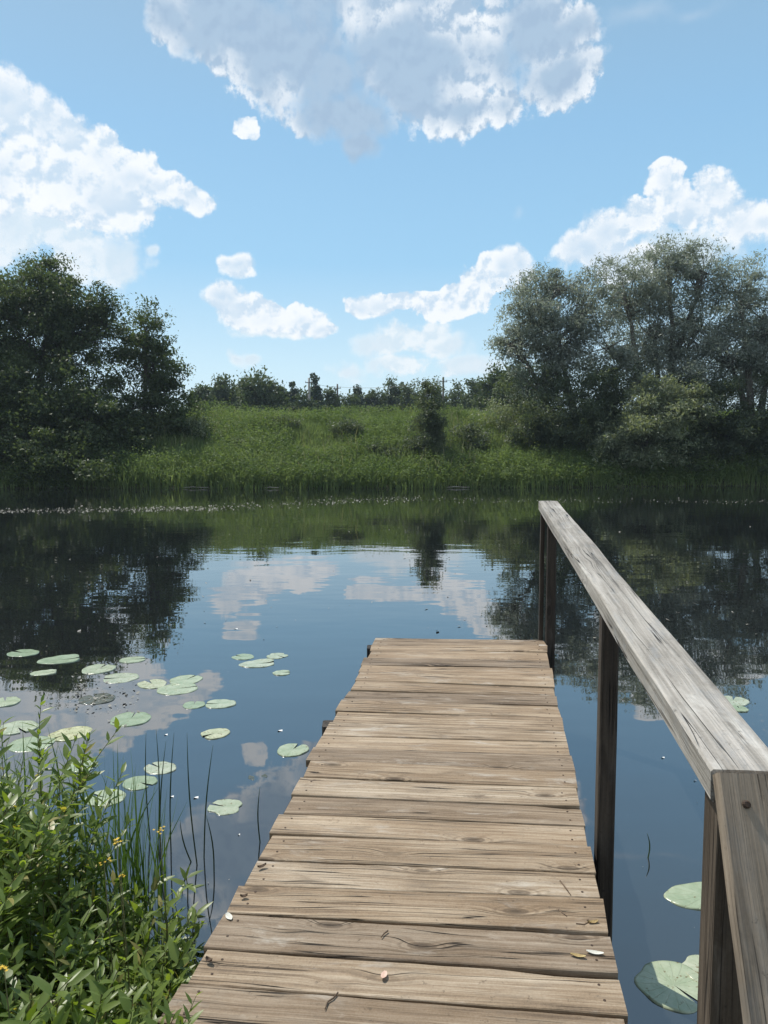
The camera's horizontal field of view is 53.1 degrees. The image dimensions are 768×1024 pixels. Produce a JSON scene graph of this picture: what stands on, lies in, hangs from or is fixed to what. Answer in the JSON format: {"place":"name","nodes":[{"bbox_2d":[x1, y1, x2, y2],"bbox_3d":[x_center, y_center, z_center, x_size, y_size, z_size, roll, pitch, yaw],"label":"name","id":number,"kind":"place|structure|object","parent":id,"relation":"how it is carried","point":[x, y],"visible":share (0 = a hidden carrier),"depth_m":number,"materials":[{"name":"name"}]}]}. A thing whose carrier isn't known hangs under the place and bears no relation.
{"place":"outdoors","nodes":[
{"label":"outdoors","id":0,"kind":"place"},
{"bbox_2d":[0,977,40,1014],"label":"bank","id":1,"kind":"structure","parent":0,"point":[21,978],"depth_m":2.46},
{"bbox_2d":[0,965,9,1018],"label":"yellow wildflower","id":2,"kind":"object","parent":1,"relation":"on","point":[3,967],"visible":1,"depth_m":1.72,"materials":[{"name":"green plant"}]},
{"bbox_2d":[0,843,100,1023],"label":"osier shrub","id":3,"kind":"object","parent":1,"relation":"on","point":[45,987],"visible":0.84,"depth_m":1.95,"materials":[{"name":"green plant"}]},
{"bbox_2d":[0,694,136,1011],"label":"osier shrub","id":4,"kind":"object","parent":1,"relation":"on","point":[23,827],"visible":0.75,"depth_m":2.48,"materials":[{"name":"green plant"}]},
{"bbox_2d":[0,899,202,1023],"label":"osier shrub","id":5,"kind":"object","parent":1,"relation":"on","point":[107,1008],"visible":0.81,"depth_m":2.00,"materials":[{"name":"green plant"}]},
{"bbox_2d":[104,857,112,993],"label":"yellow wildflower","id":6,"kind":"object","parent":1,"relation":"on","point":[108,920],"visible":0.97,"depth_m":2.08,"materials":[{"name":"green plant"}]},
{"bbox_2d":[9,866,211,1022],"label":"osier shrub","id":7,"kind":"object","parent":1,"relation":"on","point":[148,960],"visible":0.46,"depth_m":2.39,"materials":[{"name":"green plant"}]},
{"bbox_2d":[113,837,125,980],"bbox_3d":[-0.751,1.257,2.191,0.028,0.683,0.026,-4,6,-44],"label":"yellow wildflower","id":8,"kind":"object","parent":1,"relation":"on","point":[121,906],"visible":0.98,"depth_m":2.18,"materials":[{"name":"green plant"}]},
{"bbox_2d":[118,874,129,999],"bbox_3d":[-0.704,1.289,2.098,0.016,0.634,0.026,2,5,18],"label":"yellow wildflower","id":9,"kind":"object","parent":1,"relation":"on","point":[125,934],"visible":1,"depth_m":2.08,"materials":[{"name":"green plant"}]},
{"bbox_2d":[152,826,166,988],"bbox_3d":[-0.674,1.266,2.337,0.035,0.641,0.037,-4,6,-44],"label":"yellow wildflower","id":10,"kind":"object","parent":1,"relation":"on","point":[164,891],"visible":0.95,"depth_m":2.33,"materials":[{"name":"green plant"}]},
{"bbox_2d":[0,408,767,488],"bbox_3d":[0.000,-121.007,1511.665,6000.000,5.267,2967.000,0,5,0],"label":"bank","id":11,"kind":"structure","parent":0,"point":[461,486],"depth_m":36.10,"materials":[{"name":"plant"}]},
{"bbox_2d":[0,280,58,451],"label":"deciduous tree","id":12,"kind":"object","parent":11,"relation":"on","point":[6,374],"visible":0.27,"depth_m":38.64,"materials":[{"name":"green plant"}]},
{"bbox_2d":[0,248,138,438],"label":"deciduous tree","id":13,"kind":"object","parent":11,"relation":"on","point":[64,320],"visible":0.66,"depth_m":40.60,"materials":[{"name":"green plant"}]},
{"bbox_2d":[0,347,149,488],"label":"deciduous tree","id":14,"kind":"object","parent":11,"relation":"on","point":[74,439],"visible":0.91,"depth_m":36.83,"materials":[{"name":"green plant"}]},
{"bbox_2d":[71,401,208,475],"bbox_3d":[-12.443,-3.550,39.528,6.367,4.330,6.984,0,5,0],"label":"shrub","id":15,"kind":"object","parent":11,"relation":"on","point":[137,420],"visible":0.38,"depth_m":39.25,"materials":[{"name":"green plant"}]},
{"bbox_2d":[77,292,210,430],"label":"deciduous tree","id":16,"kind":"object","parent":11,"relation":"on","point":[155,381],"visible":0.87,"depth_m":41.02,"materials":[{"name":"green plant"}]},
{"bbox_2d":[177,415,224,444],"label":"shrub","id":17,"kind":"object","parent":11,"relation":"on","point":[197,422],"visible":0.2,"depth_m":40.52,"materials":[{"name":"green plant"}]},
{"bbox_2d":[187,381,218,412],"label":"tree","id":18,"kind":"object","parent":11,"relation":"on","point":[202,392],"visible":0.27,"depth_m":86.61,"materials":[{"name":"green plant"}]},
{"bbox_2d":[208,372,240,414],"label":"tree","id":19,"kind":"object","parent":11,"relation":"on","point":[221,388],"visible":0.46,"depth_m":90.45,"materials":[{"name":"green plant"}]},
{"bbox_2d":[231,376,243,408],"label":"tree","id":20,"kind":"object","parent":11,"relation":"on","point":[239,385],"visible":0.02,"depth_m":94.56,"materials":[{"name":"green plant"}]},
{"bbox_2d":[228,365,292,413],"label":"tree","id":21,"kind":"object","parent":11,"relation":"on","point":[262,393],"visible":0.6,"depth_m":84.25,"materials":[{"name":"green plant"}]},
{"bbox_2d":[261,414,302,431],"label":"shrub","id":22,"kind":"object","parent":11,"relation":"on","point":[298,420],"visible":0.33,"depth_m":41.80,"materials":[{"name":"green plant"}]},
{"bbox_2d":[273,386,291,411],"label":"conifer tree","id":23,"kind":"object","parent":11,"relation":"on","point":[287,394],"visible":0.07,"depth_m":90.67,"materials":[{"name":"green plant"}]},
{"bbox_2d":[287,381,299,407],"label":"conifer tree","id":24,"kind":"object","parent":11,"relation":"on","point":[294,391],"visible":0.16,"depth_m":93.67,"materials":[{"name":"green plant"}]},
{"bbox_2d":[284,383,323,412],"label":"tree","id":25,"kind":"object","parent":11,"relation":"on","point":[303,402],"visible":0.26,"depth_m":88.53,"materials":[{"name":"green plant"}]},
{"bbox_2d":[305,378,312,398],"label":"utility pole","id":26,"kind":"object","parent":11,"relation":"on","point":[308,382],"visible":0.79,"depth_m":90.97,"materials":[{"name":"wood"}]},
{"bbox_2d":[302,372,327,412],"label":"conifer tree","id":27,"kind":"object","parent":11,"relation":"on","point":[316,392],"visible":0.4,"depth_m":95.75,"materials":[{"name":"green plant"}]},
{"bbox_2d":[115,458,547,488],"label":"waterline reeds","id":28,"kind":"object","parent":11,"relation":"on","point":[151,486],"visible":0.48,"depth_m":35.45,"materials":[{"name":"plant"}]},
{"bbox_2d":[322,385,348,411],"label":"tree","id":29,"kind":"object","parent":11,"relation":"on","point":[330,397],"visible":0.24,"depth_m":98.49,"materials":[{"name":"green plant"}]},
{"bbox_2d":[161,410,519,417],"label":"field grass","id":30,"kind":"structure","parent":11,"relation":"on","point":[377,414],"depth_m":46.44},
{"bbox_2d":[323,416,368,440],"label":"shrub","id":31,"kind":"object","parent":11,"relation":"on","point":[350,425],"visible":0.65,"depth_m":40.81,"materials":[{"name":"green plant"}]},
{"bbox_2d":[338,388,367,411],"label":"tree","id":32,"kind":"object","parent":11,"relation":"on","point":[350,399],"visible":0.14,"depth_m":102.62,"materials":[{"name":"green plant"}]},
{"bbox_2d":[352,384,366,411],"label":"conifer tree","id":33,"kind":"object","parent":11,"relation":"on","point":[358,389],"visible":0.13,"depth_m":106.85,"materials":[{"name":"green plant"}]},
{"bbox_2d":[360,387,389,412],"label":"tree","id":34,"kind":"object","parent":11,"relation":"on","point":[371,398],"visible":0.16,"depth_m":108.36,"materials":[{"name":"green plant"}]},
{"bbox_2d":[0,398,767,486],"bbox_3d":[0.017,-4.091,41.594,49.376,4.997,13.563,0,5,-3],"label":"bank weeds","id":35,"kind":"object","parent":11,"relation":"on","point":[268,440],"visible":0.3,"depth_m":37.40,"materials":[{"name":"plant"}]},
{"bbox_2d":[362,438,409,460],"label":"shrub","id":36,"kind":"object","parent":11,"relation":"on","point":[374,447],"visible":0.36,"depth_m":38.20,"materials":[{"name":"green plant"}]},
{"bbox_2d":[378,374,407,410],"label":"tree","id":37,"kind":"object","parent":11,"relation":"on","point":[393,390],"visible":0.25,"depth_m":110.15,"materials":[{"name":"green plant"}]},
{"bbox_2d":[392,377,426,411],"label":"tree","id":38,"kind":"object","parent":11,"relation":"on","point":[404,399],"visible":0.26,"depth_m":106.32,"materials":[{"name":"green plant"}]},
{"bbox_2d":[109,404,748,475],"bbox_3d":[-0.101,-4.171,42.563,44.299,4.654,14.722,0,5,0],"label":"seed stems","id":39,"kind":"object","parent":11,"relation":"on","point":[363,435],"visible":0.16,"depth_m":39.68,"materials":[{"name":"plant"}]},
{"bbox_2d":[403,375,460,458],"bbox_3d":[2.369,-4.624,38.358,2.964,4.482,3.232,0,5,0],"label":"tree","id":40,"kind":"object","parent":11,"relation":"on","point":[430,428],"visible":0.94,"depth_m":38.11,"materials":[{"name":"green plant"}]},
{"bbox_2d":[430,386,450,409],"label":"tree","id":41,"kind":"object","parent":11,"relation":"on","point":[440,395],"visible":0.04,"depth_m":113.25,"materials":[{"name":"green plant"}]},
{"bbox_2d":[442,377,446,409],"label":"utility pole","id":42,"kind":"object","parent":11,"relation":"on","point":[443,381],"visible":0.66,"depth_m":87.08,"materials":[{"name":"wood"}]},
{"bbox_2d":[438,378,467,411],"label":"tree","id":43,"kind":"object","parent":11,"relation":"on","point":[454,396],"visible":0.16,"depth_m":104.45,"materials":[{"name":"green plant"}]},
{"bbox_2d":[455,377,480,411],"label":"tree","id":44,"kind":"object","parent":11,"relation":"on","point":[466,398],"visible":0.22,"depth_m":98.45,"materials":[{"name":"green plant"}]},
{"bbox_2d":[444,419,498,451],"bbox_3d":[4.369,-3.714,39.637,3.241,2.220,2.328,0,5,0],"label":"shrub","id":45,"kind":"object","parent":11,"relation":"on","point":[468,431],"visible":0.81,"depth_m":39.33,"materials":[{"name":"green plant"}]},
{"bbox_2d":[469,362,505,411],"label":"tree","id":46,"kind":"object","parent":11,"relation":"on","point":[490,381],"visible":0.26,"depth_m":82.16,"materials":[{"name":"green plant"}]},
{"bbox_2d":[468,396,536,446],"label":"willow shrub","id":47,"kind":"object","parent":11,"relation":"on","point":[496,410],"visible":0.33,"depth_m":42.34,"materials":[{"name":"green plant"}]},
{"bbox_2d":[481,358,537,411],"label":"tree","id":48,"kind":"object","parent":11,"relation":"on","point":[496,389],"visible":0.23,"depth_m":76.34,"materials":[{"name":"green plant"}]},
{"bbox_2d":[483,262,634,436],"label":"willow tree","id":49,"kind":"object","parent":11,"relation":"on","point":[539,320],"visible":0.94,"depth_m":40.76,"materials":[{"name":"green plant"}]},
{"bbox_2d":[494,355,653,465],"bbox_3d":[9.890,-4.935,40.098,8.266,6.750,6.368,0,5,0],"label":"willow shrub","id":50,"kind":"object","parent":11,"relation":"on","point":[556,430],"visible":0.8,"depth_m":39.29,"materials":[{"name":"green plant"}]},
{"bbox_2d":[582,369,724,479],"bbox_3d":[13.360,-4.300,38.131,7.017,5.717,5.470,0,5,0],"label":"willow shrub","id":51,"kind":"object","parent":11,"relation":"on","point":[660,421],"visible":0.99,"depth_m":37.43,"materials":[{"name":"green plant"}]},
{"bbox_2d":[557,230,763,433],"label":"willow tree","id":52,"kind":"object","parent":11,"relation":"on","point":[662,294],"visible":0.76,"depth_m":41.30,"materials":[{"name":"green plant"}]},
{"bbox_2d":[645,351,767,482],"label":"willow shrub","id":53,"kind":"object","parent":11,"relation":"on","point":[737,430],"visible":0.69,"depth_m":38.59,"materials":[{"name":"green plant"}]},
{"bbox_2d":[662,248,767,440],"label":"willow tree","id":54,"kind":"object","parent":11,"relation":"on","point":[754,347],"visible":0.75,"depth_m":40.72,"materials":[{"name":"green plant"}]},
{"bbox_2d":[0,486,767,1023],"bbox_3d":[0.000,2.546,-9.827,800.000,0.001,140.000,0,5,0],"label":"river water","id":55,"kind":"structure","parent":0,"point":[162,590],"depth_m":7.74,"materials":[{"name":"liquid"}]},
{"bbox_2d":[0,697,20,706],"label":"lily pad","id":56,"kind":"object","parent":55,"relation":"on","point":[9,701],"visible":1,"depth_m":5.35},
{"bbox_2d":[0,720,38,734],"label":"lily pad","id":57,"kind":"object","parent":55,"relation":"on","point":[10,727],"visible":0.88,"depth_m":4.87,"materials":[{"name":"plant"}]},
{"bbox_2d":[7,649,38,656],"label":"lily pad","id":58,"kind":"object","parent":55,"relation":"on","point":[27,652],"visible":1,"depth_m":6.63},
{"bbox_2d":[0,719,58,856],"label":"reed clump","id":59,"kind":"object","parent":55,"relation":"in","point":[25,779],"visible":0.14,"depth_m":3.37,"materials":[{"name":"plant"}]},
{"bbox_2d":[7,736,54,751],"bbox_3d":[-2.107,1.385,4.595,0.260,0.008,0.257,0,5,0],"label":"lily pad","id":60,"kind":"object","parent":55,"relation":"on","point":[17,746],"visible":0.66,"depth_m":4.58,"materials":[{"name":"plant"}]},
{"bbox_2d":[30,669,56,675],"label":"lily pad","id":61,"kind":"object","parent":55,"relation":"on","point":[42,672],"visible":1,"depth_m":6.05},
{"bbox_2d":[37,654,79,663],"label":"lily pad","id":62,"kind":"object","parent":55,"relation":"on","point":[57,659],"visible":1,"depth_m":6.43,"materials":[{"name":"plant"}]},
{"bbox_2d":[48,726,92,741],"bbox_3d":[-1.937,1.371,4.764,0.223,0.008,0.254,4,6,39],"label":"lily pad","id":63,"kind":"object","parent":55,"relation":"on","point":[70,732],"visible":0.88,"depth_m":4.77,"materials":[{"name":"plant"}]},
{"bbox_2d":[1,717,158,935],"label":"reed clump","id":64,"kind":"object","parent":55,"relation":"in","point":[115,825],"visible":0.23,"depth_m":3.14,"materials":[{"name":"plant"}]},
{"bbox_2d":[67,760,96,772],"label":"lily pad","id":65,"kind":"object","parent":55,"relation":"on","point":[88,761],"visible":0.3,"depth_m":4.25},
{"bbox_2d":[78,693,114,704],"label":"lily pad","id":66,"kind":"object","parent":55,"relation":"on","point":[85,700],"visible":1,"depth_m":5.40,"materials":[{"name":"plant"}]},
{"bbox_2d":[82,664,115,673],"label":"lily pad","id":67,"kind":"object","parent":55,"relation":"on","point":[96,669],"visible":1,"depth_m":6.14,"materials":[{"name":"plant"}]},
{"bbox_2d":[85,789,125,806],"bbox_3d":[-1.408,1.441,3.879,0.201,0.008,0.194,0,5,0],"label":"lily pad","id":68,"kind":"object","parent":55,"relation":"on","point":[107,796],"visible":0.57,"depth_m":3.88,"materials":[{"name":"plant"}]},
{"bbox_2d":[103,673,138,683],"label":"lily pad","id":69,"kind":"object","parent":55,"relation":"on","point":[121,677],"visible":1,"depth_m":5.93,"materials":[{"name":"plant"}]},
{"bbox_2d":[70,759,182,953],"bbox_3d":[-0.900,1.277,2.728,0.388,0.717,0.642,-2,5,-28],"label":"reed clump","id":70,"kind":"object","parent":55,"relation":"in","point":[140,881],"visible":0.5,"depth_m":2.75,"materials":[{"name":"plant"}]},
{"bbox_2d":[110,712,150,726],"bbox_3d":[-1.652,1.350,5.016,0.256,0.008,0.274,0,5,0],"label":"lily pad","id":71,"kind":"object","parent":55,"relation":"on","point":[127,718],"visible":0.94,"depth_m":5.02,"materials":[{"name":"plant"}]},
{"bbox_2d":[119,656,145,662],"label":"lily pad","id":72,"kind":"object","parent":55,"relation":"on","point":[131,659],"visible":1,"depth_m":6.43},
{"bbox_2d":[122,776,157,790],"bbox_3d":[-1.286,1.427,4.054,0.180,0.008,0.178,0,5,0],"label":"lily pad","id":73,"kind":"object","parent":55,"relation":"on","point":[127,783],"visible":0.92,"depth_m":4.05,"materials":[{"name":"plant"}]},
{"bbox_2d":[145,743,150,837],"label":"rush stem","id":74,"kind":"object","parent":55,"relation":"on","point":[146,792],"visible":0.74,"depth_m":3.47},
{"bbox_2d":[137,679,166,688],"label":"lily pad","id":75,"kind":"object","parent":55,"relation":"on","point":[155,683],"visible":1,"depth_m":5.75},
{"bbox_2d":[156,733,159,841],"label":"rush stem","id":76,"kind":"object","parent":55,"relation":"on","point":[158,776],"visible":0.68,"depth_m":3.43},
{"bbox_2d":[144,761,175,773],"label":"lily pad","id":77,"kind":"object","parent":55,"relation":"on","point":[151,769],"visible":0.81,"depth_m":4.23,"materials":[{"name":"plant"}]},
{"bbox_2d":[159,744,165,844],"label":"rush stem","id":78,"kind":"object","parent":55,"relation":"on","point":[160,799],"visible":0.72,"depth_m":3.41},
{"bbox_2d":[169,737,173,851],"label":"rush stem","id":79,"kind":"object","parent":55,"relation":"on","point":[170,799],"visible":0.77,"depth_m":3.34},
{"bbox_2d":[157,683,197,694],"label":"lily pad","id":80,"kind":"object","parent":55,"relation":"on","point":[171,689],"visible":1,"depth_m":5.63,"materials":[{"name":"plant"}]},
{"bbox_2d":[180,823,191,861],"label":"rush stem","id":81,"kind":"object","parent":55,"relation":"on","point":[184,844],"visible":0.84,"depth_m":3.27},
{"bbox_2d":[170,675,202,684],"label":"lily pad","id":82,"kind":"object","parent":55,"relation":"on","point":[181,680],"visible":1,"depth_m":5.87,"materials":[{"name":"plant"}]},
{"bbox_2d":[170,865,203,901],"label":"water plant","id":83,"kind":"object","parent":55,"relation":"in","point":[182,882],"visible":0.86,"depth_m":2.99,"materials":[{"name":"green plant"}]},
{"bbox_2d":[187,743,197,864],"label":"rush stem","id":84,"kind":"object","parent":55,"relation":"in","point":[190,807],"visible":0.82,"depth_m":3.23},
{"bbox_2d":[183,701,204,708],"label":"lily pad","id":85,"kind":"object","parent":55,"relation":"on","point":[192,705],"visible":1,"depth_m":5.29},
{"bbox_2d":[203,747,212,857],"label":"rush stem","id":86,"kind":"object","parent":55,"relation":"on","point":[205,809],"visible":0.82,"depth_m":3.30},
{"bbox_2d":[206,816,214,871],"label":"rush stem","id":87,"kind":"object","parent":55,"relation":"on","point":[212,848],"visible":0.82,"depth_m":3.19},
{"bbox_2d":[201,728,229,739],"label":"lily pad","id":88,"kind":"object","parent":55,"relation":"on","point":[216,733],"visible":1,"depth_m":4.75,"materials":[{"name":"plant"}]},
{"bbox_2d":[206,699,235,707],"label":"lily pad","id":89,"kind":"object","parent":55,"relation":"on","point":[223,703],"visible":1,"depth_m":5.31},
{"bbox_2d":[207,799,241,814],"bbox_3d":[-0.783,1.450,3.781,0.164,0.008,0.172,0,5,0],"label":"lily pad","id":90,"kind":"object","parent":55,"relation":"on","point":[229,806],"visible":1,"depth_m":3.77,"materials":[{"name":"plant"}]},
{"bbox_2d":[231,654,253,659],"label":"lily pad","id":91,"kind":"object","parent":55,"relation":"on","point":[244,656],"visible":1,"depth_m":6.51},
{"bbox_2d":[239,658,273,667],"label":"lily pad","id":92,"kind":"object","parent":55,"relation":"on","point":[253,664],"visible":1,"depth_m":6.31,"materials":[{"name":"plant"}]},
{"bbox_2d":[248,774,266,780],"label":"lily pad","id":93,"kind":"object","parent":55,"relation":"on","point":[252,777],"visible":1,"depth_m":4.13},
{"bbox_2d":[257,790,260,841],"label":"rush stem","id":94,"kind":"object","parent":55,"relation":"on","point":[258,818],"visible":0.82,"depth_m":3.43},
{"bbox_2d":[267,653,287,658],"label":"lily pad","id":95,"kind":"object","parent":55,"relation":"on","point":[274,655],"visible":0.99,"depth_m":6.56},
{"bbox_2d":[273,670,289,675],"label":"lily pad","id":96,"kind":"object","parent":55,"relation":"on","point":[282,672],"visible":1,"depth_m":6.06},
{"bbox_2d":[277,743,308,756],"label":"lily pad","id":97,"kind":"object","parent":55,"relation":"on","point":[287,750],"visible":1,"depth_m":4.48,"materials":[{"name":"plant"}]},
{"bbox_2d":[2,494,762,927],"bbox_3d":[-1.813,0.156,19.702,21.849,0.022,29.793,3,5,28],"label":"floating fluff","id":98,"kind":"object","parent":55,"relation":"on","point":[208,510],"visible":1,"depth_m":22.28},
{"bbox_2d":[158,501,767,1023],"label":"wooden jetty","id":99,"kind":"object","parent":55,"relation":"in","point":[430,821],"visible":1,"depth_m":2.29,"materials":[{"name":"brown wood"}]},
{"bbox_2d":[225,912,231,919],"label":"fallen leaf","id":100,"kind":"object","parent":99,"relation":"on","point":[228,915],"visible":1,"depth_m":2.22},
{"bbox_2d":[325,992,338,1008],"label":"twig","id":101,"kind":"object","parent":99,"relation":"on","point":[335,995],"visible":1,"depth_m":1.90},
{"bbox_2d":[381,970,386,978],"bbox_3d":[0.000,1.194,1.984,0.016,0.004,0.027,1,8,17],"label":"bark flake","id":102,"kind":"object","parent":99,"relation":"on","point":[384,974],"visible":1,"depth_m":1.98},
{"bbox_2d":[570,952,585,956],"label":"fallen leaf","id":103,"kind":"object","parent":99,"relation":"on","point":[577,955],"visible":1,"depth_m":2.05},
{"bbox_2d":[586,949,603,954],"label":"fallen leaf","id":104,"kind":"object","parent":99,"relation":"on","point":[595,952],"visible":1,"depth_m":2.06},
{"bbox_2d":[634,960,697,1013],"bbox_3d":[0.945,1.551,2.517,0.241,0.008,0.247,0,5,0],"label":"lily pad","id":105,"kind":"object","parent":55,"relation":"on","point":[658,982],"visible":0.83,"depth_m":2.52,"materials":[{"name":"plant"}]},
{"bbox_2d":[664,882,701,909],"bbox_3d":[1.255,1.511,3.027,0.314,0.008,0.195,0,5,0],"label":"lily pad","id":106,"kind":"object","parent":55,"relation":"on","point":[687,895],"visible":0.38,"depth_m":3.03,"materials":[{"name":"plant"}]},
{"bbox_2d":[682,955,698,981],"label":"lily pad","id":107,"kind":"object","parent":55,"relation":"on","point":[691,961],"visible":0.24,"depth_m":2.61,"materials":[{"name":"plant"}]},
{"bbox_2d":[725,696,749,705],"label":"lily pad","id":108,"kind":"object","parent":55,"relation":"on","point":[737,701],"visible":0.76,"depth_m":5.36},
{"bbox_2d":[732,705,748,711],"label":"lily pad","id":109,"kind":"object","parent":55,"relation":"on","point":[741,709],"visible":0.85,"depth_m":5.21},
{"bbox_2d":[0,0,767,414],"label":"sky","id":110,"kind":"structure","parent":0,"point":[347,193],"materials":[{"name":"blue"}]}
]}

